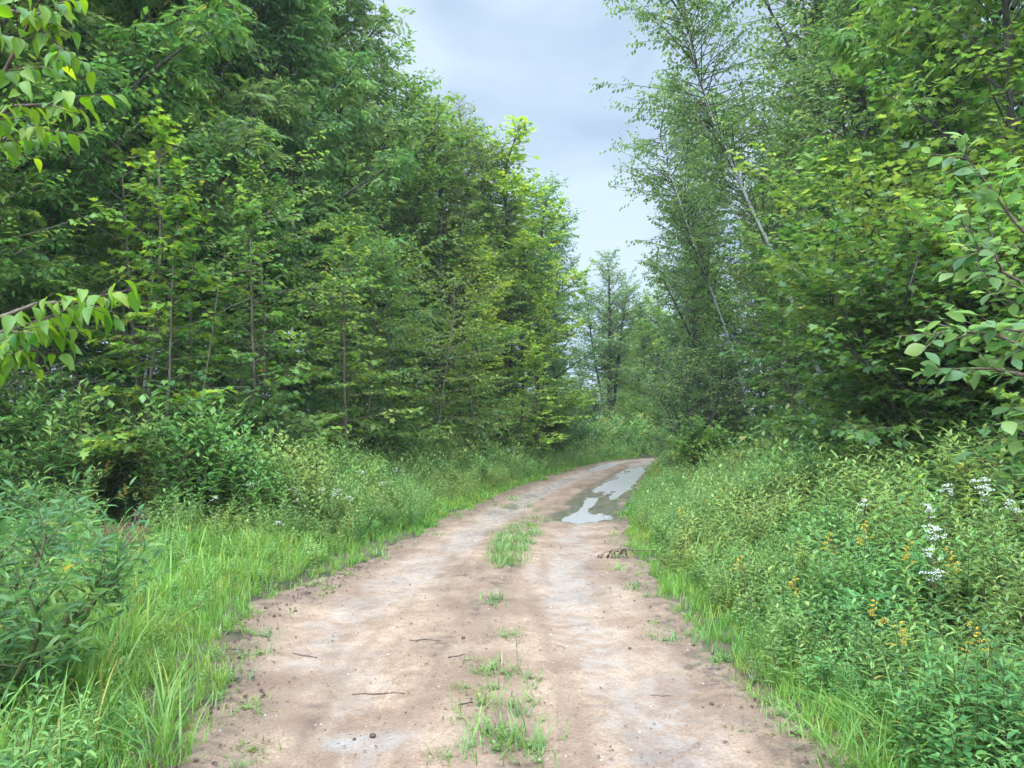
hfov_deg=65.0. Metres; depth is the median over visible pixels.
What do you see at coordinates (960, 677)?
goldenrod
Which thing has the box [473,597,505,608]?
grass tuft
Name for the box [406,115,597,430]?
maple tree
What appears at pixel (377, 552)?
grass tuft
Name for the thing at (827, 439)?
shrub
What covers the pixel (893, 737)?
grass clump
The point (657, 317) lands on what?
tree
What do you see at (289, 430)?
shrub
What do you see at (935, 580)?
white wildflower
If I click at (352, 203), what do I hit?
tree
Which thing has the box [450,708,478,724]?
grass tuft
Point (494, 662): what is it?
grass tuft
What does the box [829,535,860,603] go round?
weed plant
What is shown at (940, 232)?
maple thicket
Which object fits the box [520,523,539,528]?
grass tuft
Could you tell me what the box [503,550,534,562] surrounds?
grass tuft
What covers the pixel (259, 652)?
grass tuft
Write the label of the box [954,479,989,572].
weed plant
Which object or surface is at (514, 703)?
grass tuft
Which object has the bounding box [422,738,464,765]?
grass tuft
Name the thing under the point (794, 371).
maple sapling
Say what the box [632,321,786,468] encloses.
shrub
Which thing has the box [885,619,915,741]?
goldenrod
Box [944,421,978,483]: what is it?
weed plant
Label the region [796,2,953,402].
tree
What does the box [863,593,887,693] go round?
goldenrod
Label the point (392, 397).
maple sapling
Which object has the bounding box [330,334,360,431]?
bare trunk
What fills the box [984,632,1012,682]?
weed plant
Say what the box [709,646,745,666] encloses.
grass tuft
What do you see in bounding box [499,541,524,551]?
grass tuft
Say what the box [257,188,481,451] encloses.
understory tree
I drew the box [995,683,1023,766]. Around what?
weed plant
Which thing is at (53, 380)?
tree
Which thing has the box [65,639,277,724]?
grass clump
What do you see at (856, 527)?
weed plant
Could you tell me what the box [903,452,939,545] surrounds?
weed plant
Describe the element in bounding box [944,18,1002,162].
tree
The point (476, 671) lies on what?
grass tuft
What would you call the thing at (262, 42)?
ash tree
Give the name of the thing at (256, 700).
grass tuft
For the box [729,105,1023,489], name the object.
maple thicket
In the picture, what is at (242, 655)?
grass tuft
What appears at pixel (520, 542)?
grass tuft
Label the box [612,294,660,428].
tree
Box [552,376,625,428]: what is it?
shrub
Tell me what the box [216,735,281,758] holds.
grass tuft
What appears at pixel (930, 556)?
white wildflower
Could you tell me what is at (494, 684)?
grass tuft
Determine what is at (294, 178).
tree
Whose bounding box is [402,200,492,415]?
tree
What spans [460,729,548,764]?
grass tuft
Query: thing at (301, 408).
shrub
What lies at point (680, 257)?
tree
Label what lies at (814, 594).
weed plant
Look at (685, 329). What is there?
tree
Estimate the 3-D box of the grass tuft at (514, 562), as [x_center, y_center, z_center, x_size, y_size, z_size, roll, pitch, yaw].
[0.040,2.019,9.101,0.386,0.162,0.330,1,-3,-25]
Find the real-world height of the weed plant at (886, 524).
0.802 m
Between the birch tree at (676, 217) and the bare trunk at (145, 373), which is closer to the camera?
the bare trunk at (145, 373)
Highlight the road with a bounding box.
[166,458,874,767]
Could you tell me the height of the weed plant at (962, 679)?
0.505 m
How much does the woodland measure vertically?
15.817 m
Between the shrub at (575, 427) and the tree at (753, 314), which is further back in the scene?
the shrub at (575, 427)
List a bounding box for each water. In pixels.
[562,467,645,523]
[589,463,620,469]
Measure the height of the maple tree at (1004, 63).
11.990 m
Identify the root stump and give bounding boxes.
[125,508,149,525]
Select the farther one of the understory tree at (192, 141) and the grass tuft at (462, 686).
the understory tree at (192, 141)
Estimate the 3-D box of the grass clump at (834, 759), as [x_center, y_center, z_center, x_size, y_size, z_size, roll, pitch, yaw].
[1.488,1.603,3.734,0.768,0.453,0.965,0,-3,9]
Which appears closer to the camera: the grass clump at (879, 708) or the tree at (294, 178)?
the grass clump at (879, 708)
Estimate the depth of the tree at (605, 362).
47.57 m
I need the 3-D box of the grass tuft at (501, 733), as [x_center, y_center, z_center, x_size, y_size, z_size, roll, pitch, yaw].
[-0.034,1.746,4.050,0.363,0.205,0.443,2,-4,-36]
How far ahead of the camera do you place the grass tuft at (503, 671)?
5.12 m
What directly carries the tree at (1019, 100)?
on the ground at (230, 637)
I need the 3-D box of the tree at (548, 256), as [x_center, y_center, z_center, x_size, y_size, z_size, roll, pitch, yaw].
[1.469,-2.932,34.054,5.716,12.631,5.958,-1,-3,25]
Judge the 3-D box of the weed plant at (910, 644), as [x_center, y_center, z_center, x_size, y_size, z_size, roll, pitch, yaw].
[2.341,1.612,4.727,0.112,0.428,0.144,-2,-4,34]
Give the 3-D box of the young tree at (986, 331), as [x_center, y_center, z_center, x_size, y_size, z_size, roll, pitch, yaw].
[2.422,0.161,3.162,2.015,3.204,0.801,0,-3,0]
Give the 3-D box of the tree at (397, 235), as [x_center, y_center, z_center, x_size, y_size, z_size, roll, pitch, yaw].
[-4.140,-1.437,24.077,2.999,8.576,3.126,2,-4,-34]
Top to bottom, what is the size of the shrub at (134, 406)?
2.276 m
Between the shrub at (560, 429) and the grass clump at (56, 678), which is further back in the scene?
the shrub at (560, 429)
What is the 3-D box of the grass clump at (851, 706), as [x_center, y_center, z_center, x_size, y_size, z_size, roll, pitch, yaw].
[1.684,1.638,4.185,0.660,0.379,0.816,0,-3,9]
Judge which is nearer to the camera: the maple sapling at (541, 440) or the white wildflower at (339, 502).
the white wildflower at (339, 502)
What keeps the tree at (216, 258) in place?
on the ground at (230, 637)
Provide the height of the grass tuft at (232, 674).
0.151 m
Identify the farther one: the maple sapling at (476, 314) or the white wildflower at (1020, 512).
the maple sapling at (476, 314)
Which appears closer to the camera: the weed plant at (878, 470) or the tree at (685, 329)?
the weed plant at (878, 470)
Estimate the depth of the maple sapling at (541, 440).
27.07 m
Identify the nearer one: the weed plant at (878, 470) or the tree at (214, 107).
the weed plant at (878, 470)
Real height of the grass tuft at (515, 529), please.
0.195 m
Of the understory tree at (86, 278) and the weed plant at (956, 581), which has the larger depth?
the understory tree at (86, 278)
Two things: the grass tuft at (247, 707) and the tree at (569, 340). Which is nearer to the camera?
the grass tuft at (247, 707)
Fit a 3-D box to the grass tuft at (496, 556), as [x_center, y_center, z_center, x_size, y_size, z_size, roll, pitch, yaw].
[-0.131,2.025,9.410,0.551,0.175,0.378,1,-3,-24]
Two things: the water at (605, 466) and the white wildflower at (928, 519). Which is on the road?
the water at (605, 466)
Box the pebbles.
[219,515,802,764]
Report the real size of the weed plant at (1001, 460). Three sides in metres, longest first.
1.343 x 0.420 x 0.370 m
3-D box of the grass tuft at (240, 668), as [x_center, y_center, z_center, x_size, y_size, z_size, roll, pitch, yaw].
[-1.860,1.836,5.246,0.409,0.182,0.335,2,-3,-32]
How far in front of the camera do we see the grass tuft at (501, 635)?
6.10 m
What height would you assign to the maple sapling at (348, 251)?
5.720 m
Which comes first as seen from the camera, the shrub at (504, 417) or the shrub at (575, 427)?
the shrub at (504, 417)
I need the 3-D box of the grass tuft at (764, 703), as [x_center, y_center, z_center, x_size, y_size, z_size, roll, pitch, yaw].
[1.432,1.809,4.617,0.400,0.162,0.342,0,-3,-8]
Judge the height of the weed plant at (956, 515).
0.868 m
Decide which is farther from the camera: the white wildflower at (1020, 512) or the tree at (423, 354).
the tree at (423, 354)
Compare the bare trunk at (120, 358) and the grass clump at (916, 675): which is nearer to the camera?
the grass clump at (916, 675)
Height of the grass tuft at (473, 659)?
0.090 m
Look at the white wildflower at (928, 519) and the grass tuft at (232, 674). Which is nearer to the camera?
the grass tuft at (232, 674)
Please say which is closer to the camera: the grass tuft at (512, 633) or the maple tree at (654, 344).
the grass tuft at (512, 633)
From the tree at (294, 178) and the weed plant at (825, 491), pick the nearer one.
the weed plant at (825, 491)
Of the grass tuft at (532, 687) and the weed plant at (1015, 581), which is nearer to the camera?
the weed plant at (1015, 581)
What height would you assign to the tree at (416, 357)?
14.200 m
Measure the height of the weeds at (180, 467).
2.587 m
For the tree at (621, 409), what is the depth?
52.14 m
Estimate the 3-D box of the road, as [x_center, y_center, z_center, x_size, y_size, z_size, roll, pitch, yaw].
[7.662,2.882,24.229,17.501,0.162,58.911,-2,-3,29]
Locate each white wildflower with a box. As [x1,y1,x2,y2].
[272,521,280,563]
[335,489,345,534]
[858,499,870,577]
[918,548,942,668]
[919,569,957,681]
[920,504,939,617]
[922,524,955,641]
[930,526,972,674]
[934,483,953,616]
[970,477,990,571]
[977,486,999,597]
[1004,499,1023,608]
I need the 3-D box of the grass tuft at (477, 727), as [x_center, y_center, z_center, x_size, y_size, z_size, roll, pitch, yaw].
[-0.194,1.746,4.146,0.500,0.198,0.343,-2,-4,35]
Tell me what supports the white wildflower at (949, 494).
on the ground at (230, 637)
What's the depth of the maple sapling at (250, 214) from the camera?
12.85 m
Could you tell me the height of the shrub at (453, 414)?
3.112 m
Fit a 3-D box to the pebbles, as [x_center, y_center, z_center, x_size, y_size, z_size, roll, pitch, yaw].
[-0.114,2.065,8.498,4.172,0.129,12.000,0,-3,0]
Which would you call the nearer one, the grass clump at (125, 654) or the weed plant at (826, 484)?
the grass clump at (125, 654)
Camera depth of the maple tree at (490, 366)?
27.14 m
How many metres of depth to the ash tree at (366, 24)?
22.84 m
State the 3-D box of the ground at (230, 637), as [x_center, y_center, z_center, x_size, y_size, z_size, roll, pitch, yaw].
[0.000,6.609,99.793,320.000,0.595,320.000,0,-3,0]
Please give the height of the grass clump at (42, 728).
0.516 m
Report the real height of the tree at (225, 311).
12.852 m
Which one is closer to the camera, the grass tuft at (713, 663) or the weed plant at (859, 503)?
the grass tuft at (713, 663)
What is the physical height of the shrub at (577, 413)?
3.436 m
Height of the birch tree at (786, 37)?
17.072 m
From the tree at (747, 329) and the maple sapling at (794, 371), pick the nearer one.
the maple sapling at (794, 371)
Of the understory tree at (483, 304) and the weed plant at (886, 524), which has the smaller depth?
the weed plant at (886, 524)
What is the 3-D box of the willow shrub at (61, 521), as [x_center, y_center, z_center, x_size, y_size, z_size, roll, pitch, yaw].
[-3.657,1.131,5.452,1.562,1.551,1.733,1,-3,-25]
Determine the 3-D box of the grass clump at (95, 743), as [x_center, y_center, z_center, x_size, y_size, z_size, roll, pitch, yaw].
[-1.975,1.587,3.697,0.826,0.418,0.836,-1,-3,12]
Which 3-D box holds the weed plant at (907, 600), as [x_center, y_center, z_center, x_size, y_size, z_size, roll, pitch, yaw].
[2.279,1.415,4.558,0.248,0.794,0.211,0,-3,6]
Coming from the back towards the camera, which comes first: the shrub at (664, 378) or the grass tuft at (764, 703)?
the shrub at (664, 378)
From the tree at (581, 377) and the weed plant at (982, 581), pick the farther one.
the tree at (581, 377)
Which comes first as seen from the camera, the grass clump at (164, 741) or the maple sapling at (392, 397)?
the grass clump at (164, 741)
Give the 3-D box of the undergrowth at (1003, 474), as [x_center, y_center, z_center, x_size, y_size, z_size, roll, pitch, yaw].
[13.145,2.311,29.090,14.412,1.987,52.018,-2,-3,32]
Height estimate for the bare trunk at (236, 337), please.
4.719 m
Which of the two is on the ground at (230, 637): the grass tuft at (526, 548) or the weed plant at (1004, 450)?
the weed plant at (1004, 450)
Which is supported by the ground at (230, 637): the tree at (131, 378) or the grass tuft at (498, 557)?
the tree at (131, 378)
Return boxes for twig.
[352,690,404,694]
[409,637,440,640]
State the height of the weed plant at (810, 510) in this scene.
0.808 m
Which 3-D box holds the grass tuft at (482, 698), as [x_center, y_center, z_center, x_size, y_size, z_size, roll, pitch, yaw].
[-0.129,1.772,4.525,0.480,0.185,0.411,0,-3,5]
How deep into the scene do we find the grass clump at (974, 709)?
3.88 m
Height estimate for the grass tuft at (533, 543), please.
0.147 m
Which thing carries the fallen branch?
on the road
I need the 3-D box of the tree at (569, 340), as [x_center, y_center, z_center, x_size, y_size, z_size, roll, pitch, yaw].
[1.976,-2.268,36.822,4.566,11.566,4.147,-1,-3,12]
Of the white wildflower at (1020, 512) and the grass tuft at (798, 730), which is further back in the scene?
the white wildflower at (1020, 512)
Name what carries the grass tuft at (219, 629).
on the ground at (230, 637)
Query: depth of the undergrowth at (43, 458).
10.31 m
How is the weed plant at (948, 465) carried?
on the ground at (230, 637)
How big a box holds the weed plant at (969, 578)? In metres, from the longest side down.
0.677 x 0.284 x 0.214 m
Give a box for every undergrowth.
[0,422,629,539]
[726,415,1023,555]
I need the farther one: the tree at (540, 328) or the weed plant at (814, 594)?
the tree at (540, 328)
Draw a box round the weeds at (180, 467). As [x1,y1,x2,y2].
[0,363,755,767]
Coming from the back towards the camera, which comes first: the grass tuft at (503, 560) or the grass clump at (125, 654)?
the grass tuft at (503, 560)
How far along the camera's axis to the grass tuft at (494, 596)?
7.35 m
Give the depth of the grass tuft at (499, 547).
10.04 m
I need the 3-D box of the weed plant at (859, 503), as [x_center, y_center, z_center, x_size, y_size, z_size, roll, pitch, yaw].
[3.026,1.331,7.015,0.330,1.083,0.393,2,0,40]
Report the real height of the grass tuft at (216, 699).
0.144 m
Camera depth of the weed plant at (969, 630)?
4.49 m
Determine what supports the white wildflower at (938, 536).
on the ground at (230, 637)
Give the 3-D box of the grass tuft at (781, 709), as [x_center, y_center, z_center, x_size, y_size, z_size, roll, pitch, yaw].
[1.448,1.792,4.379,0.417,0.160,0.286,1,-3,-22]
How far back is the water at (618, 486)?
19.96 m
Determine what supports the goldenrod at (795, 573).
on the ground at (230, 637)
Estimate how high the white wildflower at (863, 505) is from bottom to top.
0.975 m
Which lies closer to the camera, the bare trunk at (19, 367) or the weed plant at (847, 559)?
the weed plant at (847, 559)
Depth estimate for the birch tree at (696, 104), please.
17.48 m
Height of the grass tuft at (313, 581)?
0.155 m
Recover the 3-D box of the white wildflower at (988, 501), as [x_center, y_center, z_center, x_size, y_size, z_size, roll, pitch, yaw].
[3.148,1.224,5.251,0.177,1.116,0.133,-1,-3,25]
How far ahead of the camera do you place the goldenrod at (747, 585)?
5.89 m
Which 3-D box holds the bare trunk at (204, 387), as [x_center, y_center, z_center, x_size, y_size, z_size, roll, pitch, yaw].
[-4.203,0.079,11.788,1.130,4.069,0.808,0,-3,0]
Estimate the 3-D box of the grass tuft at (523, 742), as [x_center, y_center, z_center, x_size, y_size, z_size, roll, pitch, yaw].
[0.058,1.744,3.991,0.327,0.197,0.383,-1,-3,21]
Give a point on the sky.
(536, 60)
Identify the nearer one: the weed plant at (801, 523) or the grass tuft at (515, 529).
the weed plant at (801, 523)
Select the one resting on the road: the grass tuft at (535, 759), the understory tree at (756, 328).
the grass tuft at (535, 759)
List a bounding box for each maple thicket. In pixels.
[724,107,1023,435]
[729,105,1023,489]
[900,148,1023,457]
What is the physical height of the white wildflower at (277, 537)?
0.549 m
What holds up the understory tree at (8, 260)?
on the ground at (230, 637)
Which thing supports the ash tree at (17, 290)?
on the ground at (230, 637)
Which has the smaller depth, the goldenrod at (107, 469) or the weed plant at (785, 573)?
the weed plant at (785, 573)
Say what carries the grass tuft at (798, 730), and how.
on the road
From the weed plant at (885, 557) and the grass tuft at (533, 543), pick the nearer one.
the weed plant at (885, 557)
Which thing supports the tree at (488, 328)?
on the ground at (230, 637)
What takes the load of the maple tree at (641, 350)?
on the ground at (230, 637)
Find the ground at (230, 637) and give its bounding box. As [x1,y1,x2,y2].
[6,437,1020,767]
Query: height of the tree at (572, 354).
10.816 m
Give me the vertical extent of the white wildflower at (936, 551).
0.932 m
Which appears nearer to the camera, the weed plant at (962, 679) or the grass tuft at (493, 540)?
the weed plant at (962, 679)
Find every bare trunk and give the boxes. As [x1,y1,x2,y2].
[13,217,38,396]
[22,346,106,441]
[89,222,132,459]
[116,199,161,394]
[164,218,204,413]
[180,254,263,501]
[192,304,236,415]
[203,256,256,416]
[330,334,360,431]
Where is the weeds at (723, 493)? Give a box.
[624,366,1023,767]
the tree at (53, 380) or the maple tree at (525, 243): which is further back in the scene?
the maple tree at (525, 243)
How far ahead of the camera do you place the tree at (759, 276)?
22.00 m
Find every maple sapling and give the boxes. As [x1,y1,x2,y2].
[0,150,129,426]
[30,87,254,480]
[80,180,274,478]
[154,180,350,447]
[271,208,421,471]
[324,249,455,462]
[433,298,518,459]
[511,338,571,464]
[719,210,845,467]
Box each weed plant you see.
[513,630,522,669]
[740,539,757,586]
[748,526,759,549]
[755,535,773,589]
[777,553,796,605]
[786,540,811,610]
[787,539,820,622]
[791,505,815,569]
[802,495,820,532]
[803,569,824,634]
[812,458,842,537]
[812,462,842,550]
[822,504,844,570]
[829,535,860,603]
[837,490,873,595]
[838,474,879,561]
[844,545,891,623]
[856,452,896,529]
[867,462,905,513]
[869,508,897,563]
[890,564,931,679]
[895,477,953,591]
[901,513,917,565]
[902,620,917,678]
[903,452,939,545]
[935,443,957,494]
[937,500,969,563]
[938,567,965,656]
[940,654,978,740]
[942,435,995,547]
[943,492,959,563]
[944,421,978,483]
[949,547,977,646]
[951,702,1005,767]
[952,522,975,602]
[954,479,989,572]
[956,504,1021,639]
[957,571,983,625]
[958,616,977,682]
[969,449,1019,542]
[972,558,1006,660]
[975,529,1017,652]
[979,448,1023,530]
[979,582,1019,681]
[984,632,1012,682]
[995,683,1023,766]
[1009,489,1023,549]
[1010,579,1023,665]
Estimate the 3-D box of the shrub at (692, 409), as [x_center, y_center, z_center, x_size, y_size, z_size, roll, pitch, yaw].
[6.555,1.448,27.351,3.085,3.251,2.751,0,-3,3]
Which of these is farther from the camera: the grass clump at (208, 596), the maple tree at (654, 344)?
the maple tree at (654, 344)
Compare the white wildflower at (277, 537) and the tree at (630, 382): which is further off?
the tree at (630, 382)
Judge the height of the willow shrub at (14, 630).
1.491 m
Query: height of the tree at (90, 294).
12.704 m
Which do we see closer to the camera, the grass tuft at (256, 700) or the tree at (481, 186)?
the grass tuft at (256, 700)
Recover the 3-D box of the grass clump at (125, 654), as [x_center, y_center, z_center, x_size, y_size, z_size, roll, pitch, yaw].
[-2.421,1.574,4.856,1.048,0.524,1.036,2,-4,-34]
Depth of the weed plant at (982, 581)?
4.74 m
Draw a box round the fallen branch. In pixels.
[597,548,655,558]
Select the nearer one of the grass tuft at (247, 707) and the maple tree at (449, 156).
the grass tuft at (247, 707)
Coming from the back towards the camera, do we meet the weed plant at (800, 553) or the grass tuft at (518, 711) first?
the weed plant at (800, 553)
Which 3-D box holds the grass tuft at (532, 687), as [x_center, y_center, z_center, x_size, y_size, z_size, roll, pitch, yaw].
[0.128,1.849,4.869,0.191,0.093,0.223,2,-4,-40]
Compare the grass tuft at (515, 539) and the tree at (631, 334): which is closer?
the grass tuft at (515, 539)
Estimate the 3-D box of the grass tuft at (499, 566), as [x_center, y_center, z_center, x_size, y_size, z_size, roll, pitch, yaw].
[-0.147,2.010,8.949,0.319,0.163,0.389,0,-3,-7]
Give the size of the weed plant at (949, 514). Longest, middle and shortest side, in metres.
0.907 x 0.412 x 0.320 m
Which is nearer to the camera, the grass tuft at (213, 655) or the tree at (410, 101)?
the grass tuft at (213, 655)
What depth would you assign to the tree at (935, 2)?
14.90 m
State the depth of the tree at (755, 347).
35.24 m
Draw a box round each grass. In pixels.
[616,461,1023,767]
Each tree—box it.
[0,0,140,387]
[0,0,171,317]
[0,0,253,424]
[0,0,255,394]
[0,0,318,386]
[0,23,151,388]
[0,26,315,425]
[0,79,128,462]
[0,83,77,328]
[0,98,183,406]
[1,2,333,406]
[9,166,135,404]
[30,54,302,399]
[69,0,300,399]
[100,67,304,408]
[128,0,372,411]
[130,124,383,446]
[173,0,421,418]
[194,10,313,390]
[215,0,446,419]
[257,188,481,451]
[270,69,435,411]
[278,119,399,427]
[289,29,523,418]
[290,51,353,415]
[296,104,437,409]
[325,193,420,414]
[359,94,481,414]
[370,92,517,415]
[377,240,527,457]
[385,116,517,414]
[399,192,486,407]
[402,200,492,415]
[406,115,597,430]
[412,92,511,404]
[423,194,526,409]
[427,116,561,425]
[428,234,530,436]
[429,206,503,414]
[467,171,611,437]
[482,222,579,444]
[486,222,560,415]
[516,213,606,420]
[518,248,579,422]
[566,247,647,418]
[568,342,598,416]
[588,0,840,398]
[588,300,635,424]
[599,84,791,431]
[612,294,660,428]
[616,305,671,423]
[619,319,672,451]
[620,57,782,428]
[622,179,742,449]
[625,284,679,445]
[652,212,737,414]
[665,257,735,424]
[675,0,877,413]
[679,0,892,412]
[688,260,744,401]
[692,0,983,412]
[705,219,857,441]
[709,165,809,414]
[713,80,846,413]
[714,75,1004,418]
[717,166,811,419]
[737,273,810,409]
[743,129,820,416]
[747,0,939,414]
[791,0,1023,353]
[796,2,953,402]
[819,0,1023,392]
[856,0,1023,237]
[894,132,1023,461]
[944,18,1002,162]
[948,0,1023,306]
[949,45,1023,433]
[971,158,1023,209]
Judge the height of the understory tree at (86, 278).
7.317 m
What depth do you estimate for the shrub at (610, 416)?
42.83 m
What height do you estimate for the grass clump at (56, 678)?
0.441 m
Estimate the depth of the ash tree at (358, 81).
20.54 m
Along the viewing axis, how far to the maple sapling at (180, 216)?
11.30 m
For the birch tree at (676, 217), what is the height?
10.113 m
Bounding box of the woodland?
[0,44,1019,441]
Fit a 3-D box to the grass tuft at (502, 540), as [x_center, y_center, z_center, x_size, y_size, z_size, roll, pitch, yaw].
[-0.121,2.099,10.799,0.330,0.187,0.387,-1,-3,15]
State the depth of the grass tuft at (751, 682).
4.96 m
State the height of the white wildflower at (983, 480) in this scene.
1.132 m
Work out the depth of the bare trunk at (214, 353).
13.61 m
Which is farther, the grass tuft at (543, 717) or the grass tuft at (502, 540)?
the grass tuft at (502, 540)
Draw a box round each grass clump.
[0,678,150,758]
[0,680,174,767]
[1,640,122,708]
[40,645,234,767]
[44,569,220,639]
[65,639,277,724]
[76,602,199,680]
[171,573,237,612]
[753,677,927,767]
[788,651,1014,767]
[789,664,893,734]
[810,693,943,767]
[816,678,940,731]
[845,637,983,709]
[856,678,1022,764]
[916,653,1023,767]
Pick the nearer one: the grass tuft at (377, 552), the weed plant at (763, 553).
the weed plant at (763, 553)
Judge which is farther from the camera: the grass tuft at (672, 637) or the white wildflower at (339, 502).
the white wildflower at (339, 502)
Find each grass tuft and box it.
[162,661,242,687]
[187,620,234,636]
[190,639,242,664]
[196,651,258,674]
[204,682,246,707]
[211,662,261,684]
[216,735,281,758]
[217,693,276,722]
[225,750,269,767]
[228,651,262,662]
[236,692,271,707]
[239,641,286,658]
[249,626,282,637]
[297,574,327,586]
[365,548,385,555]
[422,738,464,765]
[433,726,489,755]
[437,700,524,744]
[448,684,527,714]
[449,677,489,693]
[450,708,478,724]
[455,654,480,662]
[458,664,489,677]
[459,709,535,750]
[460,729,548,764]
[466,653,522,673]
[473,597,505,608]
[474,691,534,712]
[475,587,509,603]
[476,667,523,694]
[479,534,506,544]
[482,552,511,564]
[484,541,512,556]
[485,626,516,639]
[486,539,520,552]
[486,551,519,560]
[487,559,513,568]
[488,530,516,540]
[488,661,522,679]
[490,533,512,544]
[490,550,521,559]
[492,553,516,565]
[492,698,543,720]
[492,715,571,763]
[494,707,558,753]
[496,525,520,534]
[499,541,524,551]
[500,626,524,636]
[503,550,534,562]
[503,558,525,565]
[504,742,556,767]
[506,527,526,536]
[507,533,534,541]
[508,540,530,551]
[509,664,550,683]
[510,537,528,546]
[511,686,541,706]
[514,538,541,544]
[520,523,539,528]
[521,678,553,693]
[528,527,545,534]
[529,711,558,725]
[598,560,630,571]
[623,581,642,590]
[644,629,681,645]
[675,624,705,638]
[687,649,730,666]
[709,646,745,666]
[723,723,757,734]
[737,667,763,689]
[738,680,789,710]
[747,697,798,721]
[760,709,834,744]
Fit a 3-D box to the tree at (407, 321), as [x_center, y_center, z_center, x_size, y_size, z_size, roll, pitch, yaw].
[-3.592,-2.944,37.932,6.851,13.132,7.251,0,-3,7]
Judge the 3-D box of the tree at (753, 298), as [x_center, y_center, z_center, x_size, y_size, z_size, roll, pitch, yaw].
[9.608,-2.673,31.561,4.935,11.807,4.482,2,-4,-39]
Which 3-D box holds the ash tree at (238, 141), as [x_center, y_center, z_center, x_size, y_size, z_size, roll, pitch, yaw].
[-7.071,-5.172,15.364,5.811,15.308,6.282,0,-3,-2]
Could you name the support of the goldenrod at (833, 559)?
on the ground at (230, 637)
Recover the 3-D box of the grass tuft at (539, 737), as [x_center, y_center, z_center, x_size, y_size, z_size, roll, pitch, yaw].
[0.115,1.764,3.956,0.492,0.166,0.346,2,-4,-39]
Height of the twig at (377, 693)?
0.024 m
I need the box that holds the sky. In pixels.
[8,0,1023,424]
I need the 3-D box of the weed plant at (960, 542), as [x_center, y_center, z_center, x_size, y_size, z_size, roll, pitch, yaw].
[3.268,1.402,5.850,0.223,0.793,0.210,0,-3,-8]
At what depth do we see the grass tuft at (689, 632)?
6.12 m
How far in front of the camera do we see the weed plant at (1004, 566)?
4.88 m
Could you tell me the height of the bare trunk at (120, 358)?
5.088 m
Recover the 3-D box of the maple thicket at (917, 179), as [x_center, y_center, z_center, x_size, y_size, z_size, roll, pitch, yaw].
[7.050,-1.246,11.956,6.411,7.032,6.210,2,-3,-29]
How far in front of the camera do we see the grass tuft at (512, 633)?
6.16 m
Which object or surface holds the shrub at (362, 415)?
on the ground at (230, 637)
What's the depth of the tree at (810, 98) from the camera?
17.64 m
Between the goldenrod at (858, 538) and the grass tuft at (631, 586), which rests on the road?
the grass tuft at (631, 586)
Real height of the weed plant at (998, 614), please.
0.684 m
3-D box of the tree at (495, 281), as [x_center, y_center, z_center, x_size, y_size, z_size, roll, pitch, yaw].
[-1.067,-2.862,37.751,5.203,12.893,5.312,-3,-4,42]
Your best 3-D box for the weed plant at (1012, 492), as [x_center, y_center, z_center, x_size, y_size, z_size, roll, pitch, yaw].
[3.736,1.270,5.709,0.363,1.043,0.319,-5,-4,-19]
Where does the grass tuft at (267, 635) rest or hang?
on the road
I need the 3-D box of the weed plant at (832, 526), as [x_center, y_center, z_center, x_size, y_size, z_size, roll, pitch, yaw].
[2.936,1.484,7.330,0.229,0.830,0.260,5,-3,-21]
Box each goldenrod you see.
[98,460,110,524]
[120,487,130,531]
[678,505,692,554]
[733,554,759,629]
[789,570,824,666]
[821,530,846,623]
[856,519,889,626]
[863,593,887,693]
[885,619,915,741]
[896,536,916,652]
[925,547,961,664]
[948,619,988,746]
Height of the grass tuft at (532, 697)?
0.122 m
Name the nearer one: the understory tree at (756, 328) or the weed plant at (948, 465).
the weed plant at (948, 465)
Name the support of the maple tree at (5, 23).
on the ground at (230, 637)
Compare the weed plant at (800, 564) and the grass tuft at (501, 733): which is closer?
the grass tuft at (501, 733)
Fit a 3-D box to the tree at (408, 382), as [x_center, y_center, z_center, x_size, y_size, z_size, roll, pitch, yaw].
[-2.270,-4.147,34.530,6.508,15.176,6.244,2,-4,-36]
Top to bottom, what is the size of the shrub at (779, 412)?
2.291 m
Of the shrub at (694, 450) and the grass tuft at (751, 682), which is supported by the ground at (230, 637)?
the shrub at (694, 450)
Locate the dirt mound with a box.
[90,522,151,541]
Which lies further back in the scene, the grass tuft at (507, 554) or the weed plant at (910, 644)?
the grass tuft at (507, 554)
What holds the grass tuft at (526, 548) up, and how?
on the road
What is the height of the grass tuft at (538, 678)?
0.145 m
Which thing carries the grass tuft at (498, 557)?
on the road
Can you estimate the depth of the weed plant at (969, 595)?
5.29 m
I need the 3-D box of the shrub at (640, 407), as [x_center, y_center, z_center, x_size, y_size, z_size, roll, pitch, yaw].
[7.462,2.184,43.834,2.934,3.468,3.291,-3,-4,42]
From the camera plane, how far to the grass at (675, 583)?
5.47 m
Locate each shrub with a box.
[0,373,16,449]
[0,460,195,713]
[0,464,97,624]
[6,391,114,511]
[93,380,220,505]
[217,378,327,466]
[260,383,347,454]
[328,392,409,463]
[397,380,496,449]
[465,390,538,455]
[526,392,581,461]
[548,391,590,425]
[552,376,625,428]
[564,411,592,450]
[584,403,629,431]
[623,392,673,450]
[631,324,782,452]
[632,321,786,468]
[658,382,748,438]
[662,411,730,482]
[747,391,848,450]
[778,407,857,472]
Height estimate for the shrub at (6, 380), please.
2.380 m

